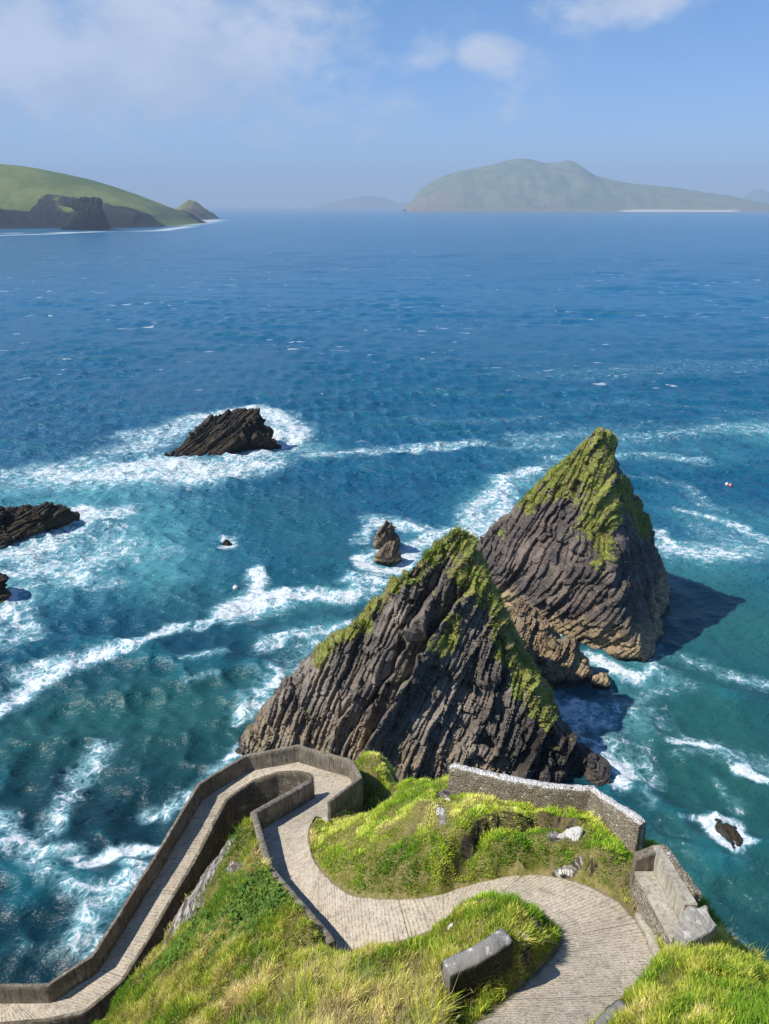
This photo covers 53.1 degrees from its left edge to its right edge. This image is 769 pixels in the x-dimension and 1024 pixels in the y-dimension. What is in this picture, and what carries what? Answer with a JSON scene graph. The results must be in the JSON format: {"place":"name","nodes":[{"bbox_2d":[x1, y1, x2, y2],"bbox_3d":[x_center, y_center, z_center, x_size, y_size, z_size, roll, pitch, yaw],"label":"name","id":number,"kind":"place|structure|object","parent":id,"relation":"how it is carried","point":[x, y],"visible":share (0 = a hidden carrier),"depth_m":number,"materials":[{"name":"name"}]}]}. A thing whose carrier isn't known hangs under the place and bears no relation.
{"place":"outdoors","nodes":[
{"label":"outdoors","id":0,"kind":"place"},
{"bbox_2d":[0,164,208,228],"bbox_3d":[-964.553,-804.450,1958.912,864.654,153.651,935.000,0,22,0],"label":"hills","id":1,"kind":"structure","parent":0,"point":[30,197],"depth_m":1841.78,"materials":[{"name":"green plant"}]},
{"bbox_2d":[60,196,110,229],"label":"dark crag","id":2,"kind":"structure","parent":1,"relation":"on","point":[88,213],"depth_m":1583.69,"materials":[{"name":"grey stone"}]},
{"bbox_2d":[0,762,653,1023],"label":"path","id":3,"kind":"structure","parent":0,"point":[603,947],"depth_m":25.68,"materials":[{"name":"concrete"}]},
{"bbox_2d":[0,744,362,1003],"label":"parapet wall","id":4,"kind":"structure","parent":3,"relation":"on","point":[349,797],"depth_m":35.30,"materials":[{"name":"concrete"}]},
{"bbox_2d":[250,779,335,950],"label":"parapet wall","id":5,"kind":"structure","parent":3,"relation":"on","point":[273,810],"depth_m":32.99,"materials":[{"name":"concrete"}]},
{"bbox_2d":[0,208,768,983],"bbox_3d":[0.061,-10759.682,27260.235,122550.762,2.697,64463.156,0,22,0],"label":"sea","id":6,"kind":"structure","parent":0,"point":[420,380],"depth_m":139.97,"materials":[{"name":"liquid"}]},
{"bbox_2d":[0,573,10,602],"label":"rock","id":7,"kind":"object","parent":6,"relation":"in","point":[5,593],"visible":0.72,"depth_m":94.18,"materials":[{"name":"stone"}]},
{"bbox_2d":[0,501,79,549],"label":"rock","id":8,"kind":"object","parent":6,"relation":"in","point":[22,522],"visible":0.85,"depth_m":113.57,"materials":[{"name":"stone"}]},
{"bbox_2d":[177,200,219,219],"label":"islet","id":9,"kind":"object","parent":6,"relation":"in","point":[196,209],"visible":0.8,"depth_m":3002.12,"materials":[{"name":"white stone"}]},
{"bbox_2d":[163,408,281,456],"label":"rock","id":10,"kind":"object","parent":6,"relation":"in","point":[236,430],"visible":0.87,"depth_m":150.65,"materials":[{"name":"stone"}]},
{"bbox_2d":[221,539,231,545],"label":"rock","id":11,"kind":"object","parent":6,"relation":"in","point":[226,542],"visible":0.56,"depth_m":109.85,"materials":[{"name":"stone"}]},
{"bbox_2d":[316,196,404,208],"bbox_3d":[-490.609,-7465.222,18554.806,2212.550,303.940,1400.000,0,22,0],"label":"distant islet","id":12,"kind":"object","parent":6,"relation":"in","point":[369,202],"visible":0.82,"depth_m":18072.74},
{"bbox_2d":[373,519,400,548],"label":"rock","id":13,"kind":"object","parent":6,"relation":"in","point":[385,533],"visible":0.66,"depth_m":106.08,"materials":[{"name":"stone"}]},
{"bbox_2d":[373,541,401,565],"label":"rock","id":14,"kind":"object","parent":6,"relation":"in","point":[388,554],"visible":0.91,"depth_m":103.41,"materials":[{"name":"stone"}]},
{"bbox_2d":[235,525,611,785],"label":"sea stack","id":15,"kind":"object","parent":6,"relation":"in","point":[425,667],"visible":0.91,"depth_m":64.97,"materials":[{"name":"stone"}]},
{"bbox_2d":[507,600,592,689],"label":"rock ledge","id":16,"kind":"object","parent":6,"relation":"in","point":[559,661],"visible":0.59,"depth_m":78.11,"materials":[{"name":"brown stone"}]},
{"bbox_2d":[476,426,670,661],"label":"sea stack","id":17,"kind":"object","parent":6,"relation":"in","point":[567,546],"visible":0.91,"depth_m":83.15,"materials":[{"name":"stone"}]},
{"bbox_2d":[591,672,611,689],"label":"boulder","id":18,"kind":"object","parent":6,"relation":"in","point":[601,681],"visible":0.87,"depth_m":77.22,"materials":[{"name":"brown stone"}]},
{"bbox_2d":[714,818,742,848],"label":"rock","id":19,"kind":"object","parent":6,"relation":"in","point":[728,833],"visible":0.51,"depth_m":58.72,"materials":[{"name":"brown stone"}]},
{"bbox_2d":[0,0,768,207],"label":"sky","id":20,"kind":"structure","parent":0,"point":[170,103],"materials":[{"name":"blue"}]},
{"bbox_2d":[91,750,768,1023],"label":"headland","id":21,"kind":"structure","parent":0,"point":[463,841],"depth_m":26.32,"materials":[{"name":"green plant"}]},
{"bbox_2d":[0,770,312,1023],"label":"retaining wall","id":22,"kind":"structure","parent":21,"relation":"on","point":[240,804],"depth_m":36.94,"materials":[{"name":"concrete"}]},
{"bbox_2d":[142,861,292,989],"bbox_3d":[-5.965,15.115,28.145,6.079,5.070,3.822,7,23,17],"label":"leafy ground cover","id":23,"kind":"object","parent":21,"relation":"on","point":[272,898],"visible":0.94,"depth_m":27.67,"materials":[{"name":"green plant"}]},
{"bbox_2d":[436,807,445,815],"bbox_3d":[2.046,10.859,27.718,0.378,0.396,0.552,0,22,0],"label":"outcrop","id":24,"kind":"object","parent":21,"relation":"on","point":[441,811],"visible":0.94,"depth_m":27.62,"materials":[{"name":"grey stone"}]},
{"bbox_2d":[441,929,512,999],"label":"short wall","id":25,"kind":"structure","parent":21,"relation":"on","point":[487,957],"depth_m":19.52,"materials":[{"name":"stone"}]},
{"bbox_2d":[448,763,646,853],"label":"stone wall","id":26,"kind":"structure","parent":21,"relation":"on","point":[629,825],"depth_m":27.91,"materials":[{"name":"grey stone"}]},
{"bbox_2d":[556,868,572,876],"bbox_3d":[6.091,11.945,25.500,0.859,0.278,0.283,0,22,0],"label":"outcrop","id":27,"kind":"object","parent":21,"relation":"on","point":[567,872],"visible":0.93,"depth_m":25.41,"materials":[{"name":"grey stone"}]},
{"bbox_2d":[556,826,582,841],"bbox_3d":[6.263,11.033,26.232,1.002,0.540,0.710,0,22,0],"label":"outcrop","id":28,"kind":"object","parent":21,"relation":"on","point":[574,834],"visible":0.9,"depth_m":26.10,"materials":[{"name":"grey stone"}]},
{"bbox_2d":[593,999,627,1023],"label":"wall","id":29,"kind":"structure","parent":21,"relation":"on","point":[616,1004],"depth_m":17.76,"materials":[{"name":"stone"}]},
{"bbox_2d":[634,912,660,955],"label":"kerb","id":30,"kind":"structure","parent":21,"relation":"on","point":[647,930],"depth_m":22.33,"materials":[{"name":"concrete"}]},
{"bbox_2d":[629,844,715,948],"bbox_3d":[8.378,11.847,22.449,1.251,2.572,3.547,-1,22,-3],"label":"stone bench","id":31,"kind":"object","parent":21,"relation":"on","point":[666,893],"visible":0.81,"depth_m":22.25,"materials":[{"name":"stone"}]},
{"bbox_2d":[402,158,768,211],"bbox_3d":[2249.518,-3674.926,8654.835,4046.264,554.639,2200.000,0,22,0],"label":"island","id":32,"kind":"structure","parent":0,"point":[530,184],"depth_m":7934.93,"materials":[{"name":"green plant"}]},
{"bbox_2d":[742,188,768,203],"bbox_3d":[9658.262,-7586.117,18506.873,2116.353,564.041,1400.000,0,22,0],"label":"distant island","id":33,"kind":"structure","parent":0,"point":[760,195],"depth_m":18215.04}
]}

